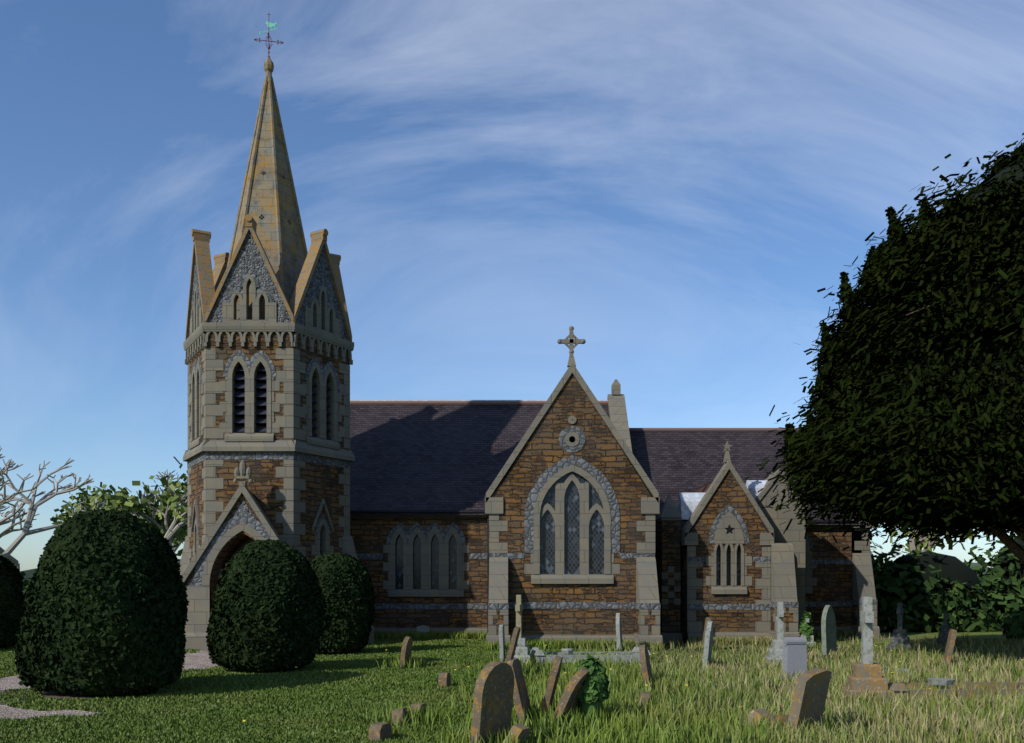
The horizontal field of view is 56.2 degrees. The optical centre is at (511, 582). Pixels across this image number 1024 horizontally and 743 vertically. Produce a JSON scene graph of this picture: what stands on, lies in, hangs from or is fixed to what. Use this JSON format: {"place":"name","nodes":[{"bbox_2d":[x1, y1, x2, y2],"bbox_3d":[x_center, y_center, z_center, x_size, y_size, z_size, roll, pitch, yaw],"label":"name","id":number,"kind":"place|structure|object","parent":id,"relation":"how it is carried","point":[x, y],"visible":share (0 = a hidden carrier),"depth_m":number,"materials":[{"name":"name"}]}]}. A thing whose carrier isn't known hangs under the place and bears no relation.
{"place":"outdoors","nodes":[
{"label":"outdoors","id":0,"kind":"place"},
{"bbox_2d":[50,482,140,529],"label":"tree leaves","id":1,"kind":"object","parent":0,"point":[85,496],"depth_m":49.53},
{"bbox_2d":[0,650,222,718],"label":"gravel path","id":2,"kind":"structure","parent":0,"point":[200,659],"depth_m":13.65,"materials":[{"name":"gravel"}]},
{"bbox_2d":[101,457,187,562],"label":"bare tree leaves","id":3,"kind":"object","parent":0,"point":[166,498],"depth_m":37.53,"materials":[{"name":"plant"}]},
{"bbox_2d":[179,536,187,574],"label":"buttress","id":4,"kind":"structure","parent":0,"point":[184,562],"depth_m":23.76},
{"bbox_2d":[190,286,201,334],"bbox_3d":[-7.446,-6.498,22.906,0.230,1.156,1.240,0,0,-30],"label":"window surround","id":5,"kind":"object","parent":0,"point":[195,320],"visible":0.45,"depth_m":22.89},
{"bbox_2d":[188,347,205,561],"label":"tower wall","id":6,"kind":"structure","parent":0,"point":[197,483],"depth_m":22.79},
{"bbox_2d":[187,356,204,533],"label":"trim","id":7,"kind":"structure","parent":6,"relation":"attached to","point":[196,460],"depth_m":22.77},
{"bbox_2d":[185,229,214,339],"bbox_3d":[-7.429,-7.155,22.916,0.430,2.511,2.040,0,0,-30],"label":"gable coping","id":8,"kind":"object","parent":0,"point":[201,247],"visible":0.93,"depth_m":22.67,"materials":[{"name":"stone"}]},
{"bbox_2d":[213,252,228,291],"bbox_3d":[-7.429,-7.155,24.544,0.430,2.511,2.040,0,0,30],"label":"coping","id":9,"kind":"object","parent":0,"point":[220,262],"visible":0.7,"depth_m":24.40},
{"bbox_2d":[184,493,261,611],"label":"trim","id":10,"kind":"structure","parent":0,"point":[231,543],"depth_m":21.55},
{"bbox_2d":[187,499,255,585],"bbox_3d":[-6.020,-0.890,21.492,2.530,1.960,0.112,0,0,0],"label":"porch flint","id":11,"kind":"object","parent":10,"relation":"attached to","point":[242,507],"visible":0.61,"depth_m":21.44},
{"bbox_2d":[193,513,271,585],"bbox_3d":[-6.020,-0.743,21.512,2.200,1.626,0.172,0,0,0],"label":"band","id":12,"kind":"object","parent":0,"point":[256,525],"visible":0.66,"depth_m":21.43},
{"bbox_2d":[208,332,289,342],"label":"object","id":13,"kind":"structure","parent":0,"point":[249,338],"depth_m":21.99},
{"bbox_2d":[236,371,266,432],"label":"louvers","id":14,"kind":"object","parent":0,"point":[258,398],"depth_m":22.32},
{"bbox_2d":[293,332,349,561],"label":"tower wall","id":15,"kind":"structure","parent":0,"point":[321,481],"depth_m":22.77,"materials":[{"name":"stone"}]},
{"bbox_2d":[293,357,349,534],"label":"trim","id":16,"kind":"structure","parent":15,"relation":"attached to","point":[320,459],"depth_m":22.81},
{"bbox_2d":[312,374,331,438],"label":"window louvers","id":17,"kind":"object","parent":15,"relation":"in","point":[314,409],"visible":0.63,"depth_m":22.86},
{"bbox_2d":[330,253,351,340],"bbox_3d":[-4.611,-7.155,24.544,0.430,2.511,2.040,0,0,-30],"label":"gable coping","id":18,"kind":"object","parent":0,"point":[336,259],"visible":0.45,"depth_m":24.38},
{"bbox_2d":[350,518,486,627],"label":"nave wall","id":19,"kind":"structure","parent":0,"point":[369,535],"depth_m":25.46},
{"bbox_2d":[350,517,486,634],"bbox_3d":[-2.760,-0.185,25.535,4.480,3.370,0.290,0,0,0],"label":"window surround","id":20,"kind":"object","parent":19,"relation":"attached to","point":[425,590],"visible":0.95,"depth_m":25.43,"materials":[{"name":"stone"}]},
{"bbox_2d":[350,510,488,631],"bbox_3d":[-2.770,-0.207,25.335,4.460,3.415,0.180,0,0,0],"label":"gutter and downpipe","id":21,"kind":"object","parent":19,"relation":"attached to","point":[417,511],"visible":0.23,"depth_m":25.26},
{"bbox_2d":[356,523,486,608],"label":"trim","id":22,"kind":"structure","parent":19,"relation":"attached to","point":[425,534],"depth_m":25.45,"materials":[{"name":"stone"}]},
{"bbox_2d":[396,535,456,588],"bbox_3d":[-2.283,-0.547,25.620,1.674,1.480,0.020,0,0,0],"label":"window glass","id":23,"kind":"object","parent":19,"relation":"in","point":[434,563],"visible":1,"depth_m":25.61,"materials":[{"name":"glass"}]},
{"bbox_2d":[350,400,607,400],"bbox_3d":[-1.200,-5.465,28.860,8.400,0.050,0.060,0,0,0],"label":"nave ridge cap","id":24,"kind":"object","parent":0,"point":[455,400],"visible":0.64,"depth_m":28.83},
{"bbox_2d":[0,613,1023,742],"bbox_3d":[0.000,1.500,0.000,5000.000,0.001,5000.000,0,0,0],"label":"ground","id":25,"kind":"structure","parent":0,"point":[912,634],"depth_m":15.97,"materials":[{"name":"plant"}]},
{"bbox_2d":[0,555,25,646],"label":"clipped bush","id":26,"kind":"object","parent":25,"relation":"on","point":[12,599],"visible":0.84,"depth_m":21.17,"materials":[{"name":"green plant"}]},
{"bbox_2d":[0,503,38,569],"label":"tree branches","id":27,"kind":"object","parent":25,"relation":"on","point":[12,559],"visible":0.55,"depth_m":55.53,"materials":[{"name":"grey"}]},
{"bbox_2d":[0,690,89,704],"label":"earth patch","id":28,"kind":"object","parent":25,"relation":"on","point":[58,696],"depth_m":12.65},
{"bbox_2d":[0,458,109,557],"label":"bare tree branches","id":29,"kind":"object","parent":25,"relation":"on","point":[26,530],"visible":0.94,"depth_m":40.94,"materials":[{"name":"beige"}]},
{"bbox_2d":[183,323,208,564],"bbox_3d":[-7.490,-2.220,22.881,0.330,7.440,2.150,0,0,-30],"label":"stone trim","id":30,"kind":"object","parent":25,"relation":"on","point":[193,343],"visible":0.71,"depth_m":22.77,"materials":[{"name":"stone"}]},
{"bbox_2d":[182,460,281,648],"bbox_3d":[-6.020,-0.625,21.818,2.870,4.251,0.960,0,0,0],"label":"doorway gable surround","id":31,"kind":"object","parent":25,"relation":"on","point":[198,607],"visible":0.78,"depth_m":21.41,"materials":[{"name":"stone"}]},
{"bbox_2d":[206,332,292,580],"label":"tower wall","id":32,"kind":"structure","parent":25,"relation":"on","point":[265,484],"depth_m":22.00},
{"bbox_2d":[202,322,296,579],"bbox_3d":[-6.020,-2.220,22.033,2.150,7.440,0.330,0,0,0],"label":"stone trim","id":33,"kind":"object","parent":32,"relation":"attached to","point":[250,439],"visible":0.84,"depth_m":21.99,"materials":[{"name":"stone"}]},
{"bbox_2d":[208,230,291,321],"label":"gable wall","id":34,"kind":"structure","parent":33,"relation":"on","point":[249,257],"depth_m":22.00,"materials":[{"name":"stone"}]},
{"bbox_2d":[204,214,293,321],"bbox_3d":[-6.020,-7.155,22.103,2.040,2.511,0.430,0,0,0],"label":"gable coping","id":35,"kind":"object","parent":34,"relation":"attached to","point":[250,223],"visible":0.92,"depth_m":21.94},
{"bbox_2d":[222,274,276,321],"bbox_3d":[-6.020,-6.498,22.083,1.240,1.156,0.230,0,0,0],"label":"window surround","id":36,"kind":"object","parent":34,"relation":"attached to","point":[228,311],"visible":0.96,"depth_m":21.97,"materials":[{"name":"stone"}]},
{"bbox_2d":[227,270,271,301],"bbox_3d":[-6.020,-6.804,22.008,1.020,0.728,0.059,0,0,0],"label":"arch surround","id":37,"kind":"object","parent":34,"relation":"attached to","point":[252,274],"visible":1,"depth_m":21.98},
{"bbox_2d":[205,350,293,459],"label":"trim","id":38,"kind":"structure","parent":32,"relation":"attached to","point":[249,455],"depth_m":21.98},
{"bbox_2d":[233,365,266,431],"bbox_3d":[-6.020,-4.250,22.138,0.810,1.560,0.160,0,0,0],"label":"window opening","id":39,"kind":"object","parent":32,"relation":"in","point":[258,403],"visible":0.86,"depth_m":22.13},
{"bbox_2d":[206,539,326,671],"bbox_3d":[-4.172,0.370,16.250,1.876,2.180,1.644,0,0,0],"label":"clipped yew tree","id":40,"kind":"object","parent":25,"relation":"on","point":[257,628],"visible":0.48,"depth_m":15.75,"materials":[{"name":"green plant"}]},
{"bbox_2d":[290,323,354,556],"bbox_3d":[-4.550,-2.220,22.881,0.330,7.440,2.150,0,0,30],"label":"stone trim","id":41,"kind":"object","parent":25,"relation":"on","point":[321,445],"visible":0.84,"depth_m":22.82,"materials":[{"name":"stone"}]},
{"bbox_2d":[227,57,307,292],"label":"spire ribs","id":42,"kind":"object","parent":41,"relation":"on","point":[268,68],"visible":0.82,"depth_m":23.53,"materials":[{"name":"stone"}]},
{"bbox_2d":[231,83,305,319],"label":"spire","id":43,"kind":"structure","parent":41,"relation":"on","point":[261,211],"depth_m":23.25,"materials":[{"name":"stone"}]},
{"bbox_2d":[295,247,348,340],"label":"gable wall","id":44,"kind":"structure","parent":41,"relation":"on","point":[321,273],"depth_m":22.86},
{"bbox_2d":[289,229,351,341],"bbox_3d":[-4.611,-7.155,22.916,0.430,2.511,2.040,0,0,30],"label":"coping","id":45,"kind":"object","parent":44,"relation":"attached to","point":[318,240],"visible":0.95,"depth_m":22.70,"materials":[{"name":"stone"}]},
{"bbox_2d":[305,286,339,337],"bbox_3d":[-4.594,-6.498,22.906,0.230,1.156,1.240,0,0,30],"label":"window surround","id":46,"kind":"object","parent":44,"relation":"attached to","point":[321,317],"visible":0.81,"depth_m":22.91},
{"bbox_2d":[309,552,375,653],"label":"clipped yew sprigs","id":47,"kind":"object","parent":25,"relation":"on","point":[338,568],"visible":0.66,"depth_m":19.76,"materials":[{"name":"green plant"}]},
{"bbox_2d":[316,555,369,652],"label":"leaves","id":48,"kind":"object","parent":25,"relation":"on","point":[343,621],"visible":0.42,"depth_m":19.66,"materials":[{"name":"green plant"}]},
{"bbox_2d":[342,535,373,643],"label":"tower raking buttress","id":49,"kind":"structure","parent":25,"relation":"on","point":[348,546],"depth_m":23.47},
{"bbox_2d":[369,722,391,741],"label":"footstone","id":50,"kind":"object","parent":25,"relation":"on","point":[379,730],"visible":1,"depth_m":9.01,"materials":[{"name":"stone"}]},
{"bbox_2d":[400,636,412,667],"bbox_3d":[-1.868,1.287,16.896,0.084,0.670,0.450,8,1,8],"label":"headstone","id":51,"kind":"object","parent":25,"relation":"on","point":[406,650],"visible":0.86,"depth_m":16.73,"materials":[{"name":"stone"}]},
{"bbox_2d":[470,661,513,742],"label":"headstone","id":52,"kind":"object","parent":25,"relation":"on","point":[493,698],"visible":1,"depth_m":8.57,"materials":[{"name":"stone"}]},
{"bbox_2d":[486,557,509,643],"bbox_3d":[-0.305,0.460,21.630,0.530,2.080,0.840,0,0,0],"label":"buttress","id":53,"kind":"object","parent":25,"relation":"on","point":[498,579],"visible":0.94,"depth_m":21.47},
{"bbox_2d":[499,624,504,661],"bbox_3d":[-0.178,1.200,17.701,0.075,0.840,0.450,-2,0,4],"label":"gravestone","id":54,"kind":"object","parent":25,"relation":"on","point":[501,641],"visible":0.85,"depth_m":17.48,"materials":[{"name":"stone"}]},
{"bbox_2d":[505,626,520,662],"bbox_3d":[-0.016,1.171,15.491,0.074,0.920,0.500,14,1,6],"label":"gravestone","id":55,"kind":"object","parent":25,"relation":"on","point":[513,643],"visible":0.71,"depth_m":15.24,"materials":[{"name":"stone"}]},
{"bbox_2d":[506,723,529,742],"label":"footstone","id":56,"kind":"object","parent":25,"relation":"on","point":[517,728],"visible":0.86,"depth_m":8.56,"materials":[{"name":"stone"}]},
{"bbox_2d":[504,637,532,662],"bbox_3d":[0.130,1.265,17.850,0.480,0.470,0.480,0,0,8],"label":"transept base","id":57,"kind":"object","parent":25,"relation":"on","point":[522,647],"visible":0.63,"depth_m":17.67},
{"bbox_2d":[515,595,522,637],"bbox_3d":[0.130,0.630,17.850,0.101,0.800,0.420,0,0,8],"label":"grave cross","id":58,"kind":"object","parent":57,"relation":"on","point":[519,607],"depth_m":17.78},
{"bbox_2d":[507,658,530,722],"bbox_3d":[0.098,1.217,10.111,0.074,0.820,0.500,-13,-2,10],"label":"headstone","id":59,"kind":"object","parent":25,"relation":"on","point":[521,699],"visible":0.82,"depth_m":9.96,"materials":[{"name":"stone"}]},
{"bbox_2d":[540,656,562,717],"bbox_3d":[0.414,1.209,10.410,0.074,0.840,0.500,14,2,8],"label":"headstone","id":60,"kind":"object","parent":25,"relation":"on","point":[552,683],"visible":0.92,"depth_m":10.17,"materials":[{"name":"stone"}]},
{"bbox_2d":[551,654,609,723],"bbox_3d":[0.797,1.175,10.234,0.861,1.040,0.760,29,13,25],"label":"gravestone","id":61,"kind":"object","parent":25,"relation":"on","point":[594,686],"depth_m":10.05,"materials":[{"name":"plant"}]},
{"bbox_2d":[531,647,650,662],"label":"grave kerb","id":62,"kind":"structure","parent":25,"relation":"on","point":[535,651],"depth_m":17.70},
{"bbox_2d":[616,613,622,650],"bbox_3d":[2.283,1.135,20.404,0.084,0.970,0.450,-3,-1,12],"label":"headstone","id":63,"kind":"object","parent":25,"relation":"on","point":[618,631],"visible":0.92,"depth_m":20.21,"materials":[{"name":"grey stone"}]},
{"bbox_2d":[639,645,652,687],"bbox_3d":[1.914,1.253,13.609,0.084,0.740,0.500,-9,-2,14],"label":"headstone","id":64,"kind":"object","parent":25,"relation":"on","point":[645,662],"visible":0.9,"depth_m":13.41,"materials":[{"name":"stone"}]},
{"bbox_2d":[634,557,661,646],"bbox_3d":[3.065,0.460,21.630,0.530,2.080,0.840,0,0,0],"label":"buttress","id":65,"kind":"object","parent":25,"relation":"on","point":[647,591],"visible":0.95,"depth_m":21.47,"materials":[{"name":"stone"}]},
{"bbox_2d":[636,609,659,634],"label":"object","id":66,"kind":"object","parent":65,"relation":"attached to","point":[650,620],"visible":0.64,"depth_m":21.28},
{"bbox_2d":[655,520,679,632],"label":"wall","id":67,"kind":"structure","parent":25,"relation":"on","point":[667,543],"depth_m":23.78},
{"bbox_2d":[657,494,681,642],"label":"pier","id":68,"kind":"structure","parent":25,"relation":"on","point":[669,510],"depth_m":23.77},
{"bbox_2d":[680,543,684,642],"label":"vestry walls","id":69,"kind":"structure","parent":25,"relation":"on","point":[682,592],"depth_m":23.89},
{"bbox_2d":[680,483,711,542],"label":"roof","id":70,"kind":"structure","parent":69,"relation":"on","point":[704,489],"depth_m":25.26,"materials":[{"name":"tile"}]},
{"bbox_2d":[678,493,704,520],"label":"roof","id":71,"kind":"structure","parent":70,"relation":"on","point":[688,503],"depth_m":23.95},
{"bbox_2d":[746,480,766,498],"bbox_3d":[6.250,-2.270,24.300,0.600,0.640,0.500,0,0,0],"label":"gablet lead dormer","id":72,"kind":"object","parent":70,"relation":"on","point":[754,487],"visible":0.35,"depth_m":24.13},
{"bbox_2d":[702,621,713,669],"bbox_3d":[3.332,1.137,16.290,0.084,0.970,0.550,5,2,18],"label":"headstone","id":73,"kind":"object","parent":25,"relation":"on","point":[708,643],"visible":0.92,"depth_m":16.04,"materials":[{"name":"grey stone"}]},
{"bbox_2d":[746,708,771,731],"bbox_3d":[2.513,1.446,9.727,0.250,0.280,0.163,0,25,-30],"label":"broken stone","id":74,"kind":"object","parent":25,"relation":"on","point":[755,713],"visible":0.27,"depth_m":9.66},
{"bbox_2d":[765,639,783,665],"bbox_3d":[4.840,1.265,17.300,0.500,0.470,0.500,0,0,10],"label":"cross base","id":75,"kind":"object","parent":25,"relation":"on","point":[775,650],"visible":0.54,"depth_m":17.14,"materials":[{"name":"grey stone"}]},
{"bbox_2d":[776,602,783,639],"bbox_3d":[4.840,0.690,17.300,0.105,0.680,0.420,0,0,10],"label":"grave cross","id":76,"kind":"object","parent":75,"relation":"on","point":[780,616],"visible":0.96,"depth_m":17.23,"materials":[{"name":"grey stone"}]},
{"bbox_2d":[758,479,804,631],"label":"wall","id":77,"kind":"structure","parent":25,"relation":"on","point":[794,535],"depth_m":23.85,"materials":[{"name":"stone"}]},
{"bbox_2d":[755,469,806,506],"bbox_3d":[6.675,-2.331,24.190,1.370,1.041,0.760,0,0,0],"label":"gable coping","id":78,"kind":"object","parent":77,"relation":"on","point":[762,493],"visible":0.36,"depth_m":23.81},
{"bbox_2d":[769,543,799,638],"bbox_3d":[6.520,0.275,22.940,0.600,2.450,0.620,0,0,0],"label":"buttress","id":79,"kind":"object","parent":25,"relation":"on","point":[783,583],"visible":0.66,"depth_m":22.89,"materials":[{"name":"stone"}]},
{"bbox_2d":[771,607,797,631],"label":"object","id":80,"kind":"object","parent":79,"relation":"attached to","point":[787,618],"visible":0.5,"depth_m":22.70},
{"bbox_2d":[781,637,806,679],"bbox_3d":[4.220,1.181,14.300,0.420,0.737,0.260,0,0,-8],"label":"gravestone","id":81,"kind":"object","parent":25,"relation":"on","point":[794,654],"visible":0.81,"depth_m":14.23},
{"bbox_2d":[798,611,815,641],"bbox_3d":[6.702,1.275,21.805,0.401,1.266,0.402,0,0,0],"label":"ivy","id":82,"kind":"object","parent":25,"relation":"on","point":[807,614],"depth_m":21.71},
{"bbox_2d":[787,668,831,735],"bbox_3d":[2.896,1.240,9.389,0.104,0.780,0.600,18,16,39],"label":"gravestone","id":83,"kind":"object","parent":25,"relation":"on","point":[810,693],"visible":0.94,"depth_m":9.22,"materials":[{"name":"stone"}]},
{"bbox_2d":[819,605,836,659],"bbox_3d":[6.187,1.030,18.710,0.210,1.180,0.640,-3,-2,40],"label":"pointed headstone","id":84,"kind":"object","parent":25,"relation":"on","point":[828,631],"visible":0.8,"depth_m":18.60,"materials":[{"name":"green stone"}]},
{"bbox_2d":[805,528,861,625],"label":"wall","id":85,"kind":"structure","parent":25,"relation":"on","point":[834,582],"depth_m":26.20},
{"bbox_2d":[805,534,851,606],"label":"flint bands","id":86,"kind":"object","parent":85,"relation":"attached to","point":[831,603],"visible":0.19,"depth_m":26.19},
{"bbox_2d":[805,527,869,631],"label":"trim","id":87,"kind":"structure","parent":85,"relation":"attached to","point":[859,545],"depth_m":26.19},
{"bbox_2d":[850,553,879,637],"bbox_3d":[9.530,0.350,25.915,0.560,2.300,0.670,0,0,0],"label":"buttress","id":88,"kind":"object","parent":25,"relation":"on","point":[862,579],"visible":0.71,"depth_m":25.86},
{"bbox_2d":[841,662,894,701],"bbox_3d":[4.520,1.265,12.200,0.560,0.470,0.560,0,0,12],"label":"cross base","id":89,"kind":"object","parent":25,"relation":"on","point":[862,676],"visible":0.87,"depth_m":12.02,"materials":[{"name":"stone"}]},
{"bbox_2d":[861,596,873,663],"bbox_3d":[4.520,0.605,12.200,0.118,0.850,0.420,0,0,12],"label":"cross","id":90,"kind":"object","parent":89,"relation":"on","point":[867,616],"visible":1,"depth_m":12.12,"materials":[{"name":"grey stone"}]},
{"bbox_2d":[745,129,1023,657],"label":"yew tree","id":91,"kind":"object","parent":25,"relation":"on","point":[964,469],"depth_m":15.99,"materials":[{"name":"plant"}]},
{"bbox_2d":[887,629,912,650],"bbox_3d":[8.500,1.265,21.000,0.460,0.470,0.460,0,0,30],"label":"cross base","id":92,"kind":"object","parent":25,"relation":"on","point":[898,637],"visible":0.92,"depth_m":20.87,"materials":[{"name":"stone"}]},
{"bbox_2d":[927,678,954,688],"bbox_3d":[5.550,1.350,12.400,0.323,0.200,0.340,0,0,0],"label":"stone slab","id":93,"kind":"object","parent":25,"relation":"on","point":[941,682],"visible":0.52,"depth_m":12.32,"materials":[{"name":"grey stone"}]},
{"bbox_2d":[870,544,1023,632],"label":"hedge bush leaves","id":94,"kind":"object","parent":25,"relation":"on","point":[983,618],"depth_m":29.07,"materials":[{"name":"plant"}]},
{"bbox_2d":[943,629,956,665],"bbox_3d":[7.554,1.216,16.580,0.084,0.820,0.500,12,4,20],"label":"headstone","id":95,"kind":"object","parent":25,"relation":"on","point":[951,639],"visible":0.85,"depth_m":16.35,"materials":[{"name":"stone"}]},
{"bbox_2d":[888,676,1023,702],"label":"grave kerb","id":96,"kind":"structure","parent":25,"relation":"on","point":[897,687],"depth_m":11.93,"materials":[{"name":"stone"}]},
{"bbox_2d":[963,538,1023,624],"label":"hedge bush leaves","id":97,"kind":"object","parent":25,"relation":"on","point":[980,559],"depth_m":31.41,"materials":[{"name":"plant"}]},
{"bbox_2d":[1000,608,1023,638],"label":"hedge bush leaves","id":98,"kind":"object","parent":25,"relation":"on","point":[1015,622],"visible":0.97,"depth_m":25.23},
{"bbox_2d":[0,0,1023,570],"label":"sky","id":99,"kind":"structure","parent":0,"point":[676,185],"materials":[{"name":"blue"}]},
{"bbox_2d":[489,373,654,634],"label":"gable wall","id":100,"kind":"structure","parent":0,"point":[542,451],"depth_m":22.00,"materials":[{"name":"stone"}]},
{"bbox_2d":[540,472,603,573],"bbox_3d":[1.380,-1.375,22.110,1.550,2.390,0.020,0,0,0],"label":"window glass","id":101,"kind":"object","parent":100,"relation":"in","point":[571,536],"visible":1,"depth_m":22.10,"materials":[{"name":"glass"}]},
{"bbox_2d":[489,426,654,608],"bbox_3d":[1.380,-1.495,22.017,3.800,4.190,0.066,0,0,0],"label":"stone band","id":102,"kind":"object","parent":100,"relation":"attached to","point":[547,474],"visible":0.98,"depth_m":21.98,"materials":[{"name":"stone"}]},
{"bbox_2d":[485,326,659,641],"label":"trim","id":103,"kind":"structure","parent":100,"relation":"attached to","point":[650,508],"depth_m":21.97,"materials":[{"name":"stone"}]},
{"bbox_2d":[607,379,631,451],"bbox_3d":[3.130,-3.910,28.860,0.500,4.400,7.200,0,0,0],"label":"chimney","id":104,"kind":"object","parent":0,"point":[617,408],"visible":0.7,"depth_m":28.26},
{"bbox_2d":[685,470,769,643],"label":"porch wall","id":105,"kind":"structure","parent":0,"point":[728,491],"depth_m":23.20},
{"bbox_2d":[681,441,773,641],"bbox_3d":[5.250,-0.975,23.380,2.160,4.950,0.500,0,0,0],"label":"stone trim","id":106,"kind":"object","parent":105,"relation":"attached to","point":[736,537],"visible":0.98,"depth_m":23.18,"materials":[{"name":"stone"}]},
{"bbox_2d":[716,545,739,585],"bbox_3d":[5.250,-0.425,23.340,0.660,1.030,0.020,0,0,0],"label":"window glass","id":107,"kind":"object","parent":105,"relation":"in","point":[727,566],"visible":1,"depth_m":23.33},
{"bbox_2d":[688,505,769,609],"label":"flint bands","id":108,"kind":"object","parent":105,"relation":"attached to","point":[725,511],"visible":1,"depth_m":23.19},
{"bbox_2d":[890,526,995,554],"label":"tree leaves","id":109,"kind":"object","parent":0,"point":[939,540],"depth_m":38.88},
{"bbox_3d":[-1.100,-0.165,28.860,8.600,3.330,6.800,0,0,0],"label":"nave","id":110,"kind":"object","parent":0,"visible":0},
{"bbox_2d":[350,405,609,516],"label":"roof","id":111,"kind":"structure","parent":110,"relation":"on","point":[431,457],"depth_m":27.11,"materials":[{"name":"tile"}]},
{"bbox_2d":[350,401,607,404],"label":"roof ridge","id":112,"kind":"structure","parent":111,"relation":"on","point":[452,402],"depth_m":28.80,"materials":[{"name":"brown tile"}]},
{"bbox_3d":[6.540,-1.565,28.860,6.480,6.130,5.320,0,0,0],"label":"chancel","id":113,"kind":"object","parent":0,"visible":0},
{"bbox_2d":[629,428,798,430],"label":"roof ridge","id":114,"kind":"structure","parent":113,"relation":"attached to","point":[702,429],"depth_m":28.80,"materials":[{"name":"brown tile"}]},
{"bbox_2d":[630,432,859,526],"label":"roof","id":115,"kind":"structure","parent":113,"relation":"attached to","point":[673,464],"depth_m":27.98,"materials":[{"name":"tile"}]},
{"bbox_3d":[-5.500,1.300,13.000,0.156,0.400,0.180,0,0,0],"label":"clipped yew trunk","id":116,"kind":"object","parent":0,"visible":0},
{"bbox_2d":[14,508,189,696],"bbox_3d":[-5.540,0.245,12.971,2.152,2.429,2.146,0,0,0],"label":"clipped yew tree","id":117,"kind":"object","parent":116,"relation":"attached to","point":[146,613],"visible":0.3,"depth_m":12.25,"materials":[{"name":"green plant"}]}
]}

